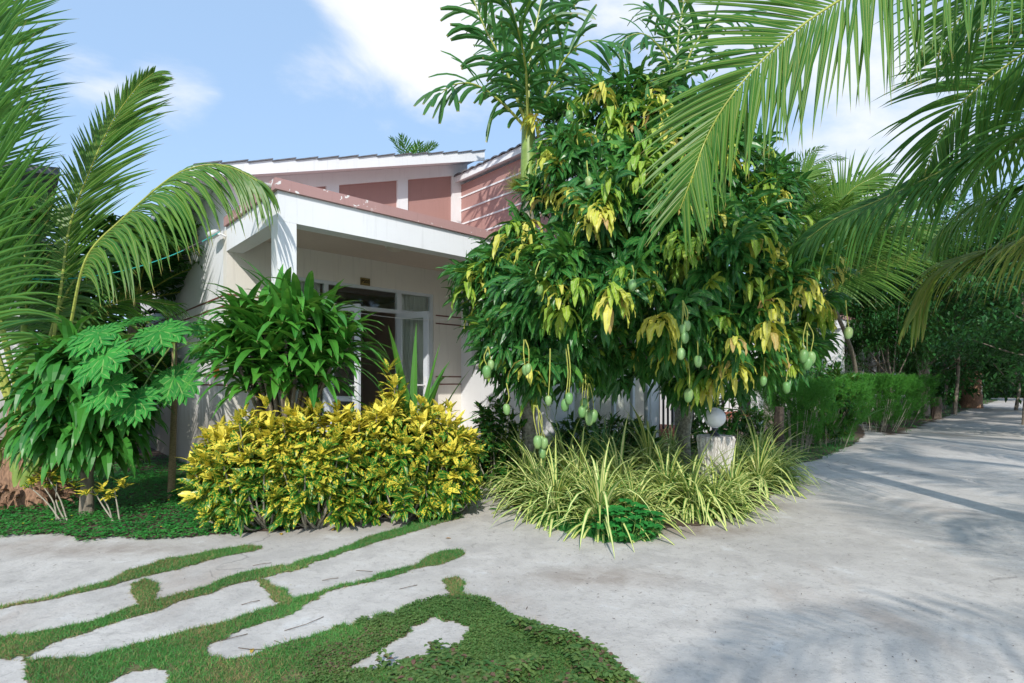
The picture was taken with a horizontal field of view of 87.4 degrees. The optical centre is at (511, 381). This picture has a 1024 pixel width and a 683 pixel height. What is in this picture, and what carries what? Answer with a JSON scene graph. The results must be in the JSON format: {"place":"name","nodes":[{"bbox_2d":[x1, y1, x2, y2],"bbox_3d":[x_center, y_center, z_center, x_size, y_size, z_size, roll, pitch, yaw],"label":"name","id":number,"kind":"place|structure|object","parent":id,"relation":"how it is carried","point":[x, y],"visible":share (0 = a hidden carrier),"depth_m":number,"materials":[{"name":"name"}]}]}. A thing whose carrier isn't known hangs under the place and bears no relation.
{"place":"outdoors","nodes":[
{"label":"outdoors","id":0,"kind":"place"},
{"bbox_2d":[0,446,384,539],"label":"bed soil","id":1,"kind":"structure","parent":0,"point":[155,453],"depth_m":5.16,"materials":[{"name":"brown soil"}]},
{"bbox_2d":[21,466,73,520],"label":"croton seedling","id":2,"kind":"object","parent":1,"relation":"on","point":[34,479],"visible":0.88,"depth_m":4.96,"materials":[{"name":"yellow plant"}]},
{"bbox_2d":[0,312,174,515],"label":"cordyline","id":3,"kind":"object","parent":1,"relation":"on","point":[58,427],"visible":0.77,"depth_m":4.84,"materials":[{"name":"green plant"}]},
{"bbox_2d":[20,254,171,381],"bbox_3d":[-6.971,-0.240,8.565,3.400,3.180,4.446,0,0,38],"label":"areca palm","id":4,"kind":"object","parent":1,"relation":"on","point":[153,310],"visible":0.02,"depth_m":8.31,"materials":[{"name":"green plant"}]},
{"bbox_2d":[62,476,133,521],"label":"croton seedling","id":5,"kind":"object","parent":1,"relation":"on","point":[121,483],"visible":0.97,"depth_m":4.94,"materials":[{"name":"yellow plant"}]},
{"bbox_2d":[0,201,201,465],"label":"areca palm","id":6,"kind":"object","parent":1,"relation":"on","point":[164,281],"visible":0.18,"depth_m":7.95,"materials":[{"name":"green plant"}]},
{"bbox_2d":[68,455,192,481],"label":"ground cover","id":7,"kind":"object","parent":1,"relation":"on","point":[137,469],"visible":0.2,"depth_m":7.67,"materials":[{"name":"green plant"}]},
{"bbox_2d":[0,471,269,541],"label":"ground cover","id":8,"kind":"object","parent":1,"relation":"on","point":[166,525],"visible":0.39,"depth_m":5.00,"materials":[{"name":"green plant"}]},
{"bbox_2d":[0,0,280,509],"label":"coconut palm","id":9,"kind":"object","parent":1,"relation":"on","point":[14,224],"visible":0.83,"depth_m":5.55,"materials":[{"name":"green plant"}]},
{"bbox_2d":[63,316,224,498],"bbox_3d":[-3.658,0.263,5.596,1.312,2.117,2.468,0,0,-29],"label":"papaya tree","id":10,"kind":"object","parent":1,"relation":"on","point":[103,357],"visible":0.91,"depth_m":4.73,"materials":[{"name":"green plant"}]},
{"bbox_2d":[133,350,180,409],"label":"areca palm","id":11,"kind":"object","parent":1,"relation":"on","point":[154,359],"visible":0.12,"depth_m":8.35,"materials":[{"name":"green plant"}]},
{"bbox_2d":[167,483,192,499],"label":"herb","id":12,"kind":"object","parent":1,"relation":"on","point":[175,496],"visible":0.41,"depth_m":5.73,"materials":[{"name":"green plant"}]},
{"bbox_2d":[173,415,263,533],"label":"croton bush","id":13,"kind":"object","parent":1,"relation":"on","point":[204,483],"visible":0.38,"depth_m":4.58,"materials":[{"name":"yellow plant"}]},
{"bbox_2d":[210,394,320,537],"bbox_3d":[-2.157,0.723,4.819,1.021,1.226,1.093,0,0,0],"label":"croton bush","id":14,"kind":"object","parent":1,"relation":"on","point":[251,477],"visible":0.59,"depth_m":4.51,"materials":[{"name":"yellow plant"}]},
{"bbox_2d":[173,258,391,426],"bbox_3d":[-2.118,0.053,4.994,1.974,2.502,1.315,0,0,0],"label":"dracaena","id":15,"kind":"object","parent":1,"relation":"on","point":[269,326],"visible":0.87,"depth_m":4.84,"materials":[{"name":"green plant"}]},
{"bbox_2d":[113,149,508,477],"bbox_3d":[-4.468,-1.331,10.265,4.386,5.262,10.200,0,0,-43],"label":"bungalow","id":16,"kind":"object","parent":1,"relation":"on","point":[347,219],"visible":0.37,"depth_m":7.70,"materials":[{"name":"beige paint"}]},
{"bbox_2d":[33,232,219,279],"bbox_3d":[-4.471,-1.484,6.254,1.891,0.721,0.028,0,0,-21],"label":"cable","id":17,"kind":"object","parent":16,"relation":"attached to","point":[194,245],"visible":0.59,"depth_m":6.38,"materials":[{"name":"black plastic"}]},
{"bbox_2d":[206,229,225,239],"bbox_3d":[-3.767,-1.864,6.787,0.360,0.111,0.123,0,0,36],"label":"flood light","id":18,"kind":"object","parent":16,"relation":"attached to","point":[214,231],"visible":0.73,"depth_m":6.71,"materials":[{"name":"white plastic"}]},
{"bbox_2d":[328,304,360,423],"bbox_3d":[-2.352,0.003,7.446,0.620,2.115,0.117,0,0,32],"label":"door","id":19,"kind":"structure","parent":16,"relation":"in","point":[357,387],"depth_m":7.32,"materials":[{"name":"white plastic"}]},
{"bbox_2d":[298,277,432,438],"bbox_3d":[-2.224,-0.175,8.054,2.445,2.510,0.065,0,0,-43],"label":"door frame","id":20,"kind":"structure","parent":16,"relation":"in","point":[398,293],"depth_m":8.41,"materials":[{"name":"white plastic"}]},
{"bbox_2d":[397,311,428,395],"bbox_3d":[-1.534,0.003,8.206,0.620,2.115,0.117,0,0,32],"label":"door","id":21,"kind":"structure","parent":16,"relation":"in","point":[423,314],"depth_m":8.09,"materials":[{"name":"white plastic"}]},
{"bbox_2d":[254,393,374,531],"bbox_3d":[-1.783,0.719,4.827,1.103,1.241,0.987,0,0,39],"label":"croton bush","id":22,"kind":"object","parent":1,"relation":"on","point":[323,481],"visible":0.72,"depth_m":4.57,"materials":[{"name":"yellow plant"}]},
{"bbox_2d":[310,402,402,526],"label":"croton bush","id":23,"kind":"object","parent":1,"relation":"on","point":[354,500],"visible":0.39,"depth_m":4.75,"materials":[{"name":"yellow plant"}]},
{"bbox_2d":[375,358,411,514],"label":"croton bush","id":24,"kind":"object","parent":1,"relation":"on","point":[391,394],"visible":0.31,"depth_m":5.12,"materials":[{"name":"yellow plant"}]},
{"bbox_2d":[389,134,438,153],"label":"areca palm","id":25,"kind":"object","parent":1,"relation":"on","point":[420,148],"visible":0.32,"depth_m":18.60,"materials":[{"name":"green plant"}]},
{"bbox_2d":[347,325,481,440],"bbox_3d":[-0.997,0.215,5.853,1.434,1.769,2.054,0,0,0],"label":"crinum","id":26,"kind":"object","parent":1,"relation":"on","point":[430,395],"visible":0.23,"depth_m":5.87,"materials":[{"name":"green plant"}]},
{"bbox_2d":[0,512,640,682],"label":"grass","id":27,"kind":"structure","parent":0,"point":[104,620],"depth_m":2.71,"materials":[{"name":"green plant"}]},
{"bbox_2d":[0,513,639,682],"bbox_3d":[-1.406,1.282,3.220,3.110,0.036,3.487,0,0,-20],"label":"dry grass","id":28,"kind":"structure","parent":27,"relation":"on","point":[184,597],"depth_m":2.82,"materials":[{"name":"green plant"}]},
{"bbox_2d":[356,394,451,523],"bbox_3d":[-1.041,0.710,5.065,1.070,1.229,1.046,0,0,0],"label":"croton bush","id":29,"kind":"object","parent":27,"relation":"on","point":[406,480],"visible":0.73,"depth_m":4.79,"materials":[{"name":"yellow plant"}]},
{"bbox_2d":[262,593,593,682],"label":"weed patch","id":30,"kind":"object","parent":27,"relation":"on","point":[337,668],"visible":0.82,"depth_m":2.64,"materials":[{"name":"green plant"}]},
{"bbox_2d":[358,615,633,682],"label":"weed clump","id":31,"kind":"object","parent":27,"relation":"on","point":[592,663],"visible":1,"depth_m":2.33,"materials":[{"name":"green plant"}]},
{"bbox_2d":[0,394,1023,682],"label":"road","id":32,"kind":"structure","parent":0,"point":[792,616],"depth_m":3.53,"materials":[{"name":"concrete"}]},
{"bbox_2d":[0,161,59,447],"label":"bungalow","id":33,"kind":"object","parent":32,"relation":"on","point":[45,173],"visible":0.05,"depth_m":7.22,"materials":[{"name":"white paint"}]},
{"bbox_2d":[397,398,489,520],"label":"croton bush","id":34,"kind":"object","parent":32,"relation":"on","point":[460,483],"visible":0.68,"depth_m":4.99,"materials":[{"name":"yellow plant"}]},
{"bbox_2d":[636,0,1023,350],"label":"coconut palm","id":35,"kind":"object","parent":32,"relation":"on","point":[955,53],"visible":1,"depth_m":3.85,"materials":[{"name":"green plant"}]},
{"bbox_2d":[785,148,962,424],"bbox_3d":[7.996,-2.167,13.252,6.352,7.047,5.624,0,0,0],"label":"coconut palm","id":36,"kind":"object","parent":32,"relation":"on","point":[872,179],"visible":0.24,"depth_m":12.88,"materials":[{"name":"green plant"}]},
{"bbox_2d":[923,258,1023,390],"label":"tree","id":37,"kind":"object","parent":32,"relation":"on","point":[969,341],"visible":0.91,"depth_m":12.72,"materials":[{"name":"green plant"}]},
{"bbox_2d":[933,241,1023,364],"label":"tree","id":38,"kind":"object","parent":32,"relation":"on","point":[1018,314],"visible":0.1,"depth_m":19.68,"materials":[{"name":"green plant"}]},
{"bbox_2d":[936,302,1023,409],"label":"tree","id":39,"kind":"object","parent":32,"relation":"on","point":[993,370],"visible":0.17,"depth_m":23.87,"materials":[{"name":"green plant"}]},
{"bbox_2d":[0,0,1023,362],"label":"sky","id":40,"kind":"structure","parent":0,"point":[254,79],"materials":[{"name":"blue"}]},
{"bbox_2d":[496,421,864,541],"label":"bed soil","id":41,"kind":"structure","parent":0,"point":[860,433],"depth_m":6.78,"materials":[{"name":"brown soil"}]},
{"bbox_2d":[470,392,527,487],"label":"croton bush","id":42,"kind":"object","parent":41,"relation":"on","point":[487,425],"visible":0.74,"depth_m":6.47,"materials":[{"name":"green plant"}]},
{"bbox_2d":[478,426,559,491],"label":"strap plant","id":43,"kind":"object","parent":41,"relation":"on","point":[518,453],"visible":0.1,"depth_m":6.52,"materials":[{"name":"green plant"}]},
{"bbox_2d":[413,0,630,458],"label":"betel palm","id":44,"kind":"object","parent":41,"relation":"on","point":[526,87],"visible":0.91,"depth_m":6.48,"materials":[{"name":"green plant"}]},
{"bbox_2d":[497,162,533,197],"bbox_3d":[0.085,-2.454,6.559,0.598,0.433,0.556,0,0,0],"label":"orchid","id":45,"kind":"object","parent":44,"relation":"attached to","point":[515,183],"visible":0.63,"depth_m":6.51,"materials":[{"name":"green plant"}]},
{"bbox_2d":[477,417,592,501],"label":"strap plant","id":46,"kind":"object","parent":41,"relation":"on","point":[522,459],"visible":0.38,"depth_m":6.19,"materials":[{"name":"green plant"}]},
{"bbox_2d":[487,433,604,536],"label":"strap plant","id":47,"kind":"object","parent":41,"relation":"on","point":[555,484],"visible":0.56,"depth_m":4.96,"materials":[{"name":"green plant"}]},
{"bbox_2d":[479,432,617,524],"bbox_3d":[0.370,1.068,5.487,1.548,1.195,1.444,0,0,39],"label":"strap plant","id":48,"kind":"object","parent":41,"relation":"on","point":[537,490],"visible":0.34,"depth_m":5.48,"materials":[{"name":"green plant"}]},
{"bbox_2d":[505,411,629,492],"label":"strap plant","id":49,"kind":"object","parent":41,"relation":"on","point":[561,450],"visible":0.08,"depth_m":6.50,"materials":[{"name":"green plant"}]},
{"bbox_2d":[454,126,705,463],"bbox_3d":[-0.352,-1.490,12.153,5.060,5.581,8.430,0,0,-43],"label":"bungalow","id":50,"kind":"object","parent":41,"relation":"on","point":[485,205],"visible":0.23,"depth_m":8.87,"materials":[{"name":"white paint"}]},
{"bbox_2d":[573,378,649,438],"bbox_3d":[1.649,-0.160,8.791,2.100,2.080,0.060,0,0,-43],"label":"window frame","id":51,"kind":"structure","parent":50,"relation":"in","point":[632,394],"depth_m":9.15,"materials":[{"name":"white plastic"}]},
{"bbox_2d":[518,428,655,510],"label":"strap plant","id":52,"kind":"object","parent":41,"relation":"on","point":[576,462],"visible":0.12,"depth_m":5.48,"materials":[{"name":"green plant"}]},
{"bbox_2d":[552,405,646,472],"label":"plant","id":53,"kind":"object","parent":41,"relation":"on","point":[597,446],"visible":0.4,"depth_m":6.54,"materials":[{"name":"green plant"}]},
{"bbox_2d":[524,428,681,557],"bbox_3d":[0.798,1.076,4.705,1.397,1.318,1.443,0,0,-24],"label":"strap plant","id":54,"kind":"object","parent":41,"relation":"on","point":[598,492],"visible":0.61,"depth_m":4.61,"materials":[{"name":"green plant"}]},
{"bbox_2d":[535,499,672,542],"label":"grass","id":55,"kind":"structure","parent":41,"relation":"on","point":[589,532],"depth_m":4.49,"materials":[{"name":"green plant"}]},
{"bbox_2d":[546,408,662,471],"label":"croton bush","id":56,"kind":"object","parent":41,"relation":"on","point":[567,434],"visible":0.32,"depth_m":7.41,"materials":[{"name":"green plant"}]},
{"bbox_2d":[576,417,640,479],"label":"strap plant","id":57,"kind":"object","parent":41,"relation":"on","point":[611,439],"visible":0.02,"depth_m":7.26,"materials":[{"name":"green plant"}]},
{"bbox_2d":[591,498,666,540],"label":"herb","id":58,"kind":"object","parent":41,"relation":"on","point":[640,514],"visible":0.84,"depth_m":4.34,"materials":[{"name":"green plant"}]},
{"bbox_2d":[561,413,702,511],"bbox_3d":[1.208,1.032,5.887,1.703,1.382,1.588,0,0,-37],"label":"strap plant","id":59,"kind":"object","parent":41,"relation":"on","point":[619,462],"visible":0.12,"depth_m":5.87,"materials":[{"name":"green plant"}]},
{"bbox_2d":[576,448,703,538],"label":"strap plant","id":60,"kind":"object","parent":41,"relation":"on","point":[647,496],"visible":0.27,"depth_m":4.91,"materials":[{"name":"green plant"}]},
{"bbox_2d":[436,55,859,469],"bbox_3d":[1.660,-1.241,5.903,4.963,5.194,3.622,0,0,-9],"label":"mango tree","id":61,"kind":"object","parent":41,"relation":"on","point":[600,270],"visible":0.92,"depth_m":5.03,"materials":[{"name":"green plant"}]},
{"bbox_2d":[596,403,711,486],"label":"strap plant","id":62,"kind":"object","parent":41,"relation":"on","point":[644,438],"visible":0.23,"depth_m":6.72,"materials":[{"name":"green plant"}]},
{"bbox_2d":[606,421,730,519],"bbox_3d":[1.539,1.052,5.571,1.444,1.278,1.548,0,0,-22],"label":"strap plant","id":63,"kind":"object","parent":41,"relation":"on","point":[670,471],"visible":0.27,"depth_m":5.38,"materials":[{"name":"green plant"}]},
{"bbox_2d":[656,422,696,466],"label":"strap plant","id":64,"kind":"object","parent":41,"relation":"on","point":[673,441],"visible":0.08,"depth_m":8.13,"materials":[{"name":"green plant"}]},
{"bbox_2d":[659,448,698,491],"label":"strap plant","id":65,"kind":"object","parent":41,"relation":"on","point":[691,466],"visible":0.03,"depth_m":6.35,"materials":[{"name":"green plant"}]},
{"bbox_2d":[600,0,778,448],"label":"betel palm","id":66,"kind":"object","parent":41,"relation":"on","point":[664,32],"visible":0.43,"depth_m":9.40,"materials":[{"name":"green plant"}]},
{"bbox_2d":[630,433,754,530],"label":"strap plant","id":67,"kind":"object","parent":41,"relation":"on","point":[695,507],"visible":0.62,"depth_m":5.10,"materials":[{"name":"green plant"}]},
{"bbox_2d":[696,434,735,483],"bbox_3d":[2.276,0.965,6.004,0.417,0.710,0.422,0,0,0],"label":"stump","id":68,"kind":"object","parent":41,"relation":"on","point":[721,442],"visible":0.49,"depth_m":5.85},
{"bbox_2d":[704,408,725,435],"bbox_3d":[2.272,0.453,6.000,0.234,0.313,0.234,0,0,0],"label":"globe lamp","id":69,"kind":"object","parent":68,"relation":"on","point":[716,418],"visible":0.93,"depth_m":5.92,"materials":[{"name":"glass"}]},
{"bbox_2d":[666,446,783,527],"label":"strap plant","id":70,"kind":"object","parent":41,"relation":"on","point":[710,498],"visible":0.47,"depth_m":5.14,"materials":[{"name":"green plant"}]},
{"bbox_2d":[692,415,761,461],"bbox_3d":[3.119,1.001,7.942,1.194,1.081,1.459,0,0,0],"label":"crinum","id":71,"kind":"object","parent":41,"relation":"on","point":[730,431],"visible":0.09,"depth_m":8.03,"materials":[{"name":"green plant"}]},
{"bbox_2d":[690,382,770,455],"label":"croton bush","id":72,"kind":"object","parent":41,"relation":"on","point":[742,425],"visible":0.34,"depth_m":8.34,"materials":[{"name":"green plant"}]},
{"bbox_2d":[692,440,790,514],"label":"strap plant","id":73,"kind":"object","parent":41,"relation":"on","point":[732,475],"visible":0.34,"depth_m":5.60,"materials":[{"name":"green plant"}]},
{"bbox_2d":[660,304,823,438],"bbox_3d":[4.168,-1.450,16.845,7.800,5.500,8.300,0,0,-43],"label":"bungalow","id":74,"kind":"object","parent":41,"relation":"on","point":[736,406],"visible":0.02,"depth_m":13.08,"materials":[{"name":"white paint"}]},
{"bbox_2d":[732,429,777,488],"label":"strap plant","id":75,"kind":"object","parent":41,"relation":"on","point":[737,449],"visible":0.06,"depth_m":6.94,"materials":[{"name":"green plant"}]},
{"bbox_2d":[687,409,829,501],"bbox_3d":[2.923,1.024,6.482,1.703,1.426,1.588,0,0,-8],"label":"strap plant","id":76,"kind":"object","parent":41,"relation":"on","point":[766,470],"visible":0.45,"depth_m":6.41,"materials":[{"name":"green plant"}]},
{"bbox_2d":[731,416,813,469],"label":"strap plant","id":77,"kind":"object","parent":41,"relation":"on","point":[761,442],"visible":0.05,"depth_m":7.83,"materials":[{"name":"green plant"}]},
{"bbox_2d":[773,406,783,463],"bbox_3d":[4.165,0.858,8.402,0.185,0.924,0.168,0,0,25],"label":"post","id":78,"kind":"object","parent":41,"relation":"on","point":[779,415],"visible":0.53,"depth_m":8.34,"materials":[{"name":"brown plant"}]},
{"bbox_2d":[747,427,828,490],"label":"strap plant","id":79,"kind":"object","parent":41,"relation":"on","point":[784,468],"visible":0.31,"depth_m":6.83,"materials":[{"name":"green plant"}]},
{"bbox_2d":[750,376,837,451],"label":"feathery bush","id":80,"kind":"object","parent":41,"relation":"on","point":[827,386],"visible":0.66,"depth_m":9.42,"materials":[{"name":"green plant"}]},
{"bbox_2d":[770,359,868,444],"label":"bush","id":81,"kind":"object","parent":41,"relation":"on","point":[835,371],"visible":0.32,"depth_m":10.58,"materials":[{"name":"green plant"}]},
{"bbox_2d":[784,432,858,479],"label":"grass","id":82,"kind":"structure","parent":41,"relation":"on","point":[829,444],"depth_m":10.13,"materials":[{"name":"green plant"}]},
{"bbox_2d":[781,375,876,446],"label":"feathery bush","id":83,"kind":"object","parent":41,"relation":"on","point":[862,386],"visible":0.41,"depth_m":10.30,"materials":[{"name":"green plant"}]},
{"bbox_2d":[798,371,887,421],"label":"feathery bush","id":84,"kind":"object","parent":41,"relation":"on","point":[878,390],"visible":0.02,"depth_m":14.51,"materials":[{"name":"green plant"}]},
{"bbox_2d":[860,396,998,434],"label":"bed soil","id":85,"kind":"structure","parent":0,"point":[901,429],"depth_m":16.39,"materials":[{"name":"brown soil"}]},
{"bbox_2d":[762,145,847,188],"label":"coconut palm","id":86,"kind":"object","parent":85,"relation":"on","point":[823,160],"visible":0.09,"depth_m":23.19,"materials":[{"name":"green plant"}]},
{"bbox_2d":[822,289,894,409],"bbox_3d":[10.472,-1.450,22.693,7.800,5.500,8.300,0,0,-43],"label":"bungalow","id":87,"kind":"object","parent":85,"relation":"on","point":[841,352],"visible":0.06,"depth_m":17.68,"materials":[{"name":"white paint"}]},
{"bbox_2d":[820,255,918,327],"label":"tree","id":88,"kind":"object","parent":85,"relation":"on","point":[874,294],"depth_m":23.24,"materials":[{"name":"green plant"}]},
{"bbox_2d":[838,372,927,431],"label":"feathery bush","id":89,"kind":"object","parent":85,"relation":"on","point":[890,380],"visible":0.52,"depth_m":13.51,"materials":[{"name":"green plant"}]},
{"bbox_2d":[830,289,953,420],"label":"tree","id":90,"kind":"object","parent":85,"relation":"on","point":[886,362],"visible":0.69,"depth_m":16.95,"materials":[{"name":"green plant"}]},
{"bbox_2d":[823,263,971,418],"bbox_3d":[12.229,-1.233,17.907,4.549,5.177,4.292,0,0,0],"label":"tree","id":91,"kind":"object","parent":85,"relation":"on","point":[863,308],"visible":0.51,"depth_m":17.22,"materials":[{"name":"green plant"}]},
{"bbox_2d":[863,372,942,426],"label":"feathery bush","id":92,"kind":"object","parent":85,"relation":"on","point":[932,381],"visible":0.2,"depth_m":14.93,"materials":[{"name":"green plant"}]},
{"bbox_2d":[851,282,1002,416],"bbox_3d":[14.767,-1.139,19.559,4.608,4.990,4.492,0,0,0],"label":"tree","id":93,"kind":"object","parent":85,"relation":"on","point":[938,353],"visible":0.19,"depth_m":18.93,"materials":[{"name":"green plant"}]},
{"bbox_2d":[865,328,989,411],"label":"tree","id":94,"kind":"object","parent":85,"relation":"on","point":[951,372],"visible":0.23,"depth_m":21.25,"materials":[{"name":"green plant"}]},
{"bbox_2d":[899,368,963,406],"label":"tree","id":95,"kind":"object","parent":85,"relation":"on","point":[939,391],"visible":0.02,"depth_m":26.06,"materials":[{"name":"green plant"}]},
{"bbox_2d":[852,233,1017,415],"bbox_3d":[15.327,-2.055,20.033,5.912,6.812,6.138,0,0,0],"label":"coconut palm","id":96,"kind":"object","parent":85,"relation":"on","point":[927,371],"visible":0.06,"depth_m":19.82,"materials":[{"name":"green plant"}]},
{"bbox_2d":[931,397,942,418],"bbox_3d":[14.551,0.934,18.368,0.334,0.787,0.318,0,0,27],"label":"stump","id":97,"kind":"object","parent":85,"relation":"on","point":[936,411],"visible":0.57,"depth_m":18.25,"materials":[{"name":"brown wood"}]},
{"bbox_2d":[859,185,1016,413],"bbox_3d":[17.222,-3.291,21.070,7.110,9.292,6.906,0,0,0],"label":"tree","id":98,"kind":"object","parent":85,"relation":"on","point":[955,403],"visible":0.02,"depth_m":20.75,"materials":[{"name":"green plant"}]},
{"bbox_2d":[896,302,1010,409],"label":"tree","id":99,"kind":"object","parent":85,"relation":"on","point":[962,366],"visible":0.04,"depth_m":24.03,"materials":[{"name":"green plant"}]},
{"bbox_2d":[928,305,983,407],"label":"coconut palm","id":100,"kind":"object","parent":85,"relation":"on","point":[970,401],"visible":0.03,"depth_m":25.63,"materials":[{"name":"brown plant"}]},
{"bbox_2d":[937,363,996,401],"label":"tree","id":101,"kind":"object","parent":85,"relation":"on","point":[986,383],"visible":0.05,"depth_m":31.89,"materials":[{"name":"green plant"}]},
{"bbox_2d":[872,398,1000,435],"bbox_3d":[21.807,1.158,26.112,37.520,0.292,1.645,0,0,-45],"label":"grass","id":102,"kind":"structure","parent":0,"point":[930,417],"depth_m":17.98,"materials":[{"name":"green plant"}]},
{"label":"ground","id":103,"kind":"structure","parent":0,"visible":0},
{"bbox_2d":[799,171,918,290],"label":"tree","id":104,"kind":"object","parent":103,"relation":"on","point":[875,194],"visible":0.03,"depth_m":18.65,"materials":[{"name":"green plant"}]},
{"bbox_2d":[912,185,1023,424],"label":"tree","id":105,"kind":"object","parent":103,"relation":"on","point":[997,236],"visible":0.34,"depth_m":16.14,"materials":[{"name":"green plant"}]},
{"bbox_2d":[984,376,1023,397],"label":"tree","id":106,"kind":"object","parent":103,"relation":"on","point":[999,393],"visible":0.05,"depth_m":41.60,"materials":[{"name":"green plant"}]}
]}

